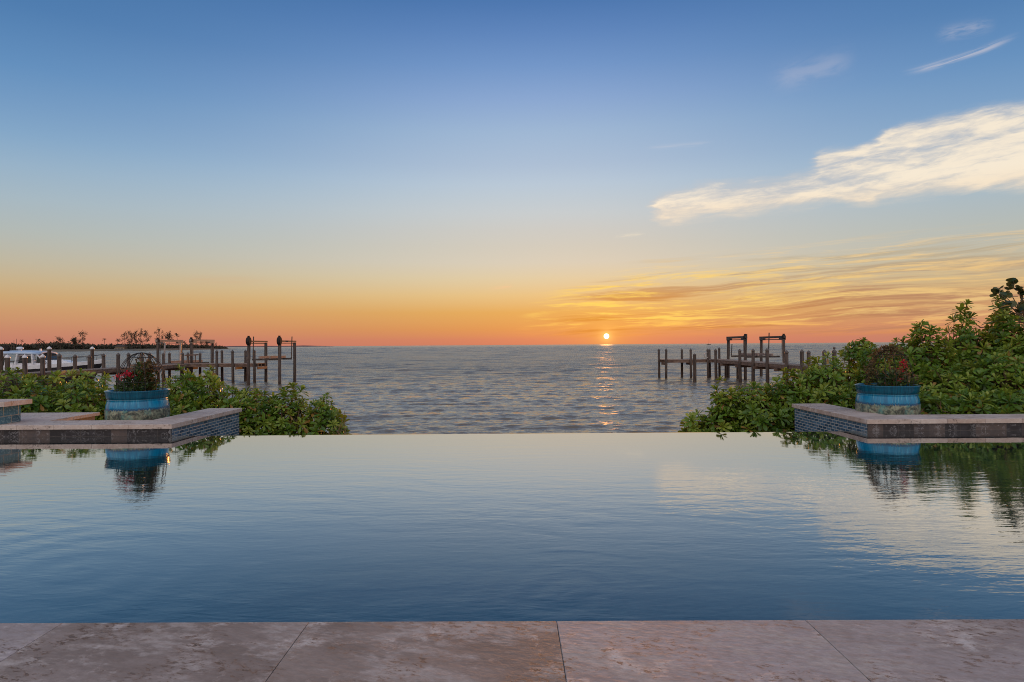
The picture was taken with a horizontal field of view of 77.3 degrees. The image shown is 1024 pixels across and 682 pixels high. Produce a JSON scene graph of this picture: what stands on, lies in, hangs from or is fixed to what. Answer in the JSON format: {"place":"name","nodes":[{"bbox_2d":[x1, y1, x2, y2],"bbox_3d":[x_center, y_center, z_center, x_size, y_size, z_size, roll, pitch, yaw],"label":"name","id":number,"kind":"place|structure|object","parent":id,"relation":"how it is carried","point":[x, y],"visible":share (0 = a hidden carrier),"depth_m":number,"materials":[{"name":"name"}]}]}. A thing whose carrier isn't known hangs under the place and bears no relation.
{"place":"outdoors","nodes":[
{"label":"outdoors","id":0,"kind":"place"},
{"bbox_2d":[0,399,31,423],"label":"spa wall","id":1,"kind":"structure","parent":0,"point":[10,410],"depth_m":10.01,"materials":[{"name":"tile"}]},
{"bbox_2d":[10,348,216,351],"bbox_3d":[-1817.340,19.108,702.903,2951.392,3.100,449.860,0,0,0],"label":"shore land","id":2,"kind":"structure","parent":0,"point":[67,350],"depth_m":589.62,"materials":[{"name":"green plant"}]},
{"bbox_2d":[53,337,64,349],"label":"pine tree","id":3,"kind":"object","parent":2,"relation":"on","point":[58,343],"visible":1,"depth_m":578.24,"materials":[{"name":"plant"}]},
{"bbox_2d":[70,337,77,349],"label":"broadleaf tree","id":4,"kind":"object","parent":2,"relation":"on","point":[74,340],"visible":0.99,"depth_m":582.92,"materials":[{"name":"green plant"}]},
{"bbox_2d":[76,331,87,348],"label":"pine tree","id":5,"kind":"object","parent":2,"relation":"on","point":[82,337],"visible":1,"depth_m":586.12,"materials":[{"name":"plant"}]},
{"bbox_2d":[0,341,227,349],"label":"treeline","id":6,"kind":"object","parent":2,"relation":"on","point":[42,346],"visible":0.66,"depth_m":607.18,"materials":[{"name":"plant"}]},
{"bbox_2d":[114,345,127,348],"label":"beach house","id":7,"kind":"structure","parent":2,"relation":"on","point":[120,347],"depth_m":602.07,"materials":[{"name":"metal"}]},
{"bbox_2d":[119,331,132,345],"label":"pine tree","id":8,"kind":"object","parent":2,"relation":"on","point":[127,336],"visible":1,"depth_m":608.28,"materials":[{"name":"green plant"}]},
{"bbox_2d":[127,331,136,344],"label":"pine tree","id":9,"kind":"object","parent":2,"relation":"on","point":[130,334],"visible":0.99,"depth_m":612.31,"materials":[{"name":"plant"}]},
{"bbox_2d":[137,328,147,348],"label":"pine tree","id":10,"kind":"object","parent":2,"relation":"on","point":[140,334],"visible":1,"depth_m":619.67,"materials":[{"name":"green plant"}]},
{"bbox_2d":[140,330,151,342],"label":"pine tree","id":11,"kind":"object","parent":2,"relation":"on","point":[147,339],"visible":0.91,"depth_m":627.16,"materials":[{"name":"green plant"}]},
{"bbox_2d":[154,327,164,338],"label":"pine tree","id":12,"kind":"object","parent":2,"relation":"on","point":[158,333],"visible":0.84,"depth_m":647.17,"materials":[{"name":"green plant"}]},
{"bbox_2d":[165,331,173,339],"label":"broadleaf tree","id":13,"kind":"object","parent":2,"relation":"on","point":[168,335],"visible":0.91,"depth_m":662.35,"materials":[{"name":"plant"}]},
{"bbox_2d":[223,345,330,346],"bbox_3d":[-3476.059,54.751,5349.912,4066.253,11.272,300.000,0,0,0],"label":"distant coast","id":14,"kind":"structure","parent":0,"point":[281,346],"depth_m":5201.15},
{"bbox_2d":[3,342,948,434],"bbox_3d":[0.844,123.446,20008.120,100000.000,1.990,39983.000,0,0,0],"label":"sea","id":15,"kind":"structure","parent":0,"point":[516,389],"depth_m":56.80,"materials":[{"name":"blue liquid"}]},
{"bbox_2d":[0,347,3,393],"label":"mooring pile","id":16,"kind":"object","parent":15,"relation":"in","point":[1,357],"visible":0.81,"depth_m":41.72,"materials":[{"name":"brown wood"}]},
{"bbox_2d":[47,346,51,383],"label":"mooring pile","id":17,"kind":"object","parent":15,"relation":"in","point":[49,348],"visible":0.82,"depth_m":44.10,"materials":[{"name":"brown wood"}]},
{"bbox_2d":[3,339,101,390],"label":"motorboat","id":18,"kind":"object","parent":15,"relation":"on","point":[34,366],"visible":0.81,"depth_m":48.74,"materials":[{"name":"paint"}]},
{"bbox_2d":[18,356,30,362],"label":"window","id":19,"kind":"structure","parent":18,"relation":"in","point":[29,357],"depth_m":48.52,"materials":[{"name":"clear glass"}]},
{"bbox_2d":[90,347,94,378],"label":"mooring pile","id":20,"kind":"object","parent":15,"relation":"in","point":[92,353],"visible":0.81,"depth_m":47.51,"materials":[{"name":"brown wood"}]},
{"bbox_2d":[0,350,266,390],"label":"wooden pier","id":21,"kind":"structure","parent":15,"relation":"in","point":[169,366],"depth_m":52.71,"materials":[{"name":"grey wood"}]},
{"bbox_2d":[155,337,214,378],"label":"lift","id":22,"kind":"object","parent":15,"relation":"in","point":[158,341],"visible":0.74,"depth_m":60.59,"materials":[{"name":"metal"}]},
{"bbox_2d":[246,336,295,385],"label":"lift","id":23,"kind":"object","parent":15,"relation":"in","point":[279,357],"visible":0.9,"depth_m":55.86,"materials":[{"name":"metal"}]},
{"bbox_2d":[693,353,696,381],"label":"mooring pile","id":24,"kind":"object","parent":15,"relation":"in","point":[694,368],"visible":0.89,"depth_m":54.86,"materials":[{"name":"brown wood"}]},
{"bbox_2d":[657,347,849,384],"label":"wooden pier","id":25,"kind":"structure","parent":15,"relation":"in","point":[753,364],"depth_m":53.08,"materials":[{"name":"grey wood"}]},
{"bbox_2d":[726,333,785,379],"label":"lift","id":26,"kind":"object","parent":15,"relation":"in","point":[745,354],"visible":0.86,"depth_m":59.21,"materials":[{"name":"metal"}]},
{"bbox_2d":[0,430,1023,622],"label":"pool water","id":27,"kind":"structure","parent":0,"point":[824,525],"depth_m":4.74,"materials":[{"name":"blue liquid"}]},
{"bbox_2d":[0,619,1023,681],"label":"pool deck","id":28,"kind":"structure","parent":0,"point":[977,650],"depth_m":2.69,"materials":[{"name":"stone"}]},
{"bbox_2d":[0,0,1023,345],"label":"sky","id":29,"kind":"structure","parent":0,"point":[311,172],"materials":[{"name":"blue"}]},
{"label":"shore ground","id":30,"kind":"structure","parent":0,"visible":0},
{"bbox_2d":[0,367,54,412],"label":"leafy shrub","id":31,"kind":"object","parent":30,"relation":"on","point":[13,387],"visible":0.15,"depth_m":12.88,"materials":[{"name":"green plant"}]},
{"bbox_2d":[12,377,66,412],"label":"leafy shrub","id":32,"kind":"object","parent":30,"relation":"on","point":[38,399],"visible":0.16,"depth_m":12.23,"materials":[{"name":"green plant"}]},
{"bbox_2d":[9,369,73,412],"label":"leafy shrub","id":33,"kind":"object","parent":30,"relation":"on","point":[57,378],"visible":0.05,"depth_m":13.51,"materials":[{"name":"green plant"}]},
{"bbox_2d":[21,412,99,420],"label":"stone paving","id":34,"kind":"structure","parent":30,"relation":"on","point":[58,416],"depth_m":11.13,"materials":[{"name":"stone"}]},
{"bbox_2d":[42,376,106,419],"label":"leafy shrub","id":35,"kind":"object","parent":30,"relation":"on","point":[72,405],"visible":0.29,"depth_m":12.32,"materials":[{"name":"green plant"}]},
{"bbox_2d":[52,368,112,411],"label":"leafy shrub","id":36,"kind":"object","parent":30,"relation":"on","point":[92,383],"visible":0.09,"depth_m":13.16,"materials":[{"name":"green plant"}]},
{"bbox_2d":[80,375,115,419],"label":"leafy shrub","id":37,"kind":"object","parent":30,"relation":"on","point":[102,397],"visible":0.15,"depth_m":12.79,"materials":[{"name":"green plant"}]},
{"bbox_2d":[0,408,241,436],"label":"planter wall","id":38,"kind":"structure","parent":30,"relation":"on","point":[215,422],"depth_m":9.86,"materials":[{"name":"stone"}]},
{"bbox_2d":[161,364,201,415],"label":"leafy shrub","id":39,"kind":"object","parent":30,"relation":"on","point":[184,389],"visible":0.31,"depth_m":12.79,"materials":[{"name":"green plant"}]},
{"bbox_2d":[169,394,203,415],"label":"leafy shrub","id":40,"kind":"object","parent":30,"relation":"on","point":[179,408],"visible":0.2,"depth_m":12.27,"materials":[{"name":"green plant"}]},
{"bbox_2d":[186,365,229,409],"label":"leafy shrub","id":41,"kind":"object","parent":30,"relation":"on","point":[211,378],"visible":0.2,"depth_m":13.15,"materials":[{"name":"green plant"}]},
{"bbox_2d":[196,382,256,434],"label":"leafy shrub","id":42,"kind":"object","parent":30,"relation":"on","point":[225,402],"visible":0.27,"depth_m":12.88,"materials":[{"name":"green plant"}]},
{"bbox_2d":[228,386,296,434],"bbox_3d":[-5.239,1.661,13.305,1.366,1.448,1.426,-1,0,36],"label":"leafy shrub","id":43,"kind":"object","parent":30,"relation":"on","point":[261,406],"visible":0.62,"depth_m":12.92,"materials":[{"name":"green plant"}]},
{"bbox_2d":[261,382,323,434],"bbox_3d":[-4.668,1.715,13.496,1.444,1.666,1.347,0,0,0],"label":"leafy shrub","id":44,"kind":"object","parent":30,"relation":"on","point":[292,421],"visible":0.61,"depth_m":13.25,"materials":[{"name":"green plant"}]},
{"bbox_2d":[300,392,351,434],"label":"leafy shrub","id":45,"kind":"object","parent":30,"relation":"on","point":[326,417],"visible":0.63,"depth_m":13.29,"materials":[{"name":"green plant"}]},
{"bbox_2d":[328,412,346,434],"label":"dry stalk plant","id":46,"kind":"object","parent":30,"relation":"on","point":[341,428],"visible":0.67,"depth_m":12.98,"materials":[{"name":"green plant"}]},
{"bbox_2d":[678,409,716,431],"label":"leafy shrub","id":47,"kind":"object","parent":30,"relation":"on","point":[692,424],"visible":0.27,"depth_m":13.23,"materials":[{"name":"green plant"}]},
{"bbox_2d":[699,375,749,431],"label":"leafy shrub","id":48,"kind":"object","parent":30,"relation":"on","point":[722,413],"visible":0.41,"depth_m":13.19,"materials":[{"name":"green plant"}]},
{"bbox_2d":[726,381,789,431],"bbox_3d":[5.070,1.629,13.192,1.477,1.618,1.475,0,0,0],"label":"leafy shrub","id":49,"kind":"object","parent":30,"relation":"on","point":[754,412],"visible":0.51,"depth_m":12.89,"materials":[{"name":"green plant"}]},
{"bbox_2d":[750,401,794,431],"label":"leafy shrub","id":50,"kind":"object","parent":30,"relation":"on","point":[791,424],"visible":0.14,"depth_m":12.85,"materials":[{"name":"green plant"}]},
{"bbox_2d":[763,367,818,430],"bbox_3d":[5.929,1.410,13.515,1.475,1.718,1.423,0,0,-38],"label":"leafy shrub","id":51,"kind":"object","parent":30,"relation":"on","point":[790,393],"visible":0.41,"depth_m":13.25,"materials":[{"name":"green plant"}]},
{"bbox_2d":[799,351,855,403],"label":"leafy shrub","id":52,"kind":"object","parent":30,"relation":"on","point":[835,376],"visible":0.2,"depth_m":13.39,"materials":[{"name":"green plant"}]},
{"bbox_2d":[809,381,856,408],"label":"leafy shrub","id":53,"kind":"object","parent":30,"relation":"on","point":[826,395],"visible":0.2,"depth_m":12.60,"materials":[{"name":"green plant"}]},
{"bbox_2d":[837,337,879,391],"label":"leafy shrub","id":54,"kind":"object","parent":30,"relation":"on","point":[861,346],"visible":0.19,"depth_m":14.12,"materials":[{"name":"green plant"}]},
{"bbox_2d":[850,343,918,389],"bbox_3d":[7.833,1.138,13.281,1.725,2.188,1.809,0,0,0],"label":"leafy shrub","id":55,"kind":"object","parent":30,"relation":"on","point":[858,375],"visible":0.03,"depth_m":13.31,"materials":[{"name":"green plant"}]},
{"bbox_2d":[888,333,920,362],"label":"leafy shrub","id":56,"kind":"object","parent":30,"relation":"on","point":[902,340],"visible":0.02,"depth_m":13.85,"materials":[{"name":"green plant"}]},
{"bbox_2d":[792,403,1023,431],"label":"planter wall","id":57,"kind":"structure","parent":30,"relation":"on","point":[819,417],"depth_m":9.95,"materials":[{"name":"stone"}]},
{"bbox_2d":[897,319,960,385],"bbox_3d":[8.562,0.866,13.305,1.574,2.641,1.580,0,0,-39],"label":"leafy shrub","id":58,"kind":"object","parent":30,"relation":"on","point":[930,355],"visible":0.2,"depth_m":13.07,"materials":[{"name":"green plant"}]},
{"bbox_2d":[940,299,1002,385],"bbox_3d":[9.649,0.673,13.575,1.769,3.147,1.691,0,0,0],"label":"leafy shrub","id":59,"kind":"object","parent":30,"relation":"on","point":[965,342],"visible":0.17,"depth_m":13.38,"materials":[{"name":"green plant"}]},
{"bbox_2d":[966,295,1023,389],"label":"leafy shrub","id":60,"kind":"object","parent":30,"relation":"on","point":[1004,323],"visible":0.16,"depth_m":13.22,"materials":[{"name":"green plant"}]},
{"bbox_2d":[972,278,1023,327],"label":"round leaved tree","id":61,"kind":"object","parent":30,"relation":"on","point":[1010,284],"visible":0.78,"depth_m":13.99,"materials":[{"name":"green plant"}]},
{"bbox_2d":[990,333,1023,411],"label":"leafy shrub","id":62,"kind":"object","parent":30,"relation":"on","point":[1015,354],"visible":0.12,"depth_m":12.39,"materials":[{"name":"green plant"}]},
{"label":"bed soil","id":63,"kind":"structure","parent":0,"visible":0},
{"bbox_2d":[104,388,170,419],"bbox_3d":[-6.361,1.133,10.894,0.986,0.613,0.986,0,0,0],"label":"flowerpot","id":64,"kind":"object","parent":63,"relation":"on","point":[143,405],"visible":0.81,"depth_m":10.51,"materials":[{"name":"blue ceramic"}]},
{"bbox_2d":[112,357,161,391],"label":"potted plant","id":65,"kind":"object","parent":64,"relation":"in","point":[148,375],"visible":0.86,"depth_m":10.80,"materials":[{"name":"green plant"}]},
{"bbox_2d":[116,352,165,391],"bbox_3d":[-6.305,0.546,10.897,0.750,0.706,0.735,0,0,0],"label":"wire trellis","id":66,"kind":"object","parent":64,"relation":"in","point":[143,357],"visible":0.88,"depth_m":10.79,"materials":[{"name":"brown metal"}]},
{"bbox_2d":[854,383,920,414],"bbox_3d":[6.380,1.045,10.894,0.986,0.613,0.986,0,0,0],"label":"flowerpot","id":67,"kind":"object","parent":63,"relation":"on","point":[894,400],"visible":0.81,"depth_m":10.50,"materials":[{"name":"blue ceramic"}]},
{"bbox_2d":[861,343,918,385],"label":"potted plant","id":68,"kind":"object","parent":67,"relation":"in","point":[891,378],"visible":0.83,"depth_m":10.79,"materials":[{"name":"green plant"}]},
{"bbox_2d":[866,350,914,385],"bbox_3d":[6.427,0.479,10.897,0.728,0.665,0.714,0,0,0],"label":"wire trellis","id":69,"kind":"object","parent":67,"relation":"in","point":[893,366],"visible":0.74,"depth_m":10.76,"materials":[{"name":"brown metal"}]},
{"bbox_2d":[918,389,958,414],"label":"leafy shrub","id":70,"kind":"object","parent":63,"relation":"on","point":[934,404],"visible":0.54,"depth_m":10.99,"materials":[{"name":"green plant"}]},
{"bbox_2d":[903,364,980,413],"bbox_3d":[8.174,0.954,12.228,1.449,1.034,1.519,0,0,0],"label":"leafy shrub","id":71,"kind":"object","parent":63,"relation":"on","point":[934,372],"visible":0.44,"depth_m":11.92,"materials":[{"name":"green plant"}]},
{"bbox_2d":[943,387,1005,413],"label":"leafy shrub","id":72,"kind":"object","parent":63,"relation":"on","point":[974,401],"visible":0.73,"depth_m":10.96,"materials":[{"name":"green plant"}]},
{"bbox_2d":[942,352,1023,407],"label":"leafy shrub","id":73,"kind":"object","parent":63,"relation":"on","point":[986,375],"visible":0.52,"depth_m":11.86,"materials":[{"name":"green plant"}]},
{"bbox_2d":[983,387,1023,413],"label":"leafy shrub","id":74,"kind":"object","parent":63,"relation":"on","point":[1011,403],"visible":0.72,"depth_m":11.00,"materials":[{"name":"green plant"}]}
]}

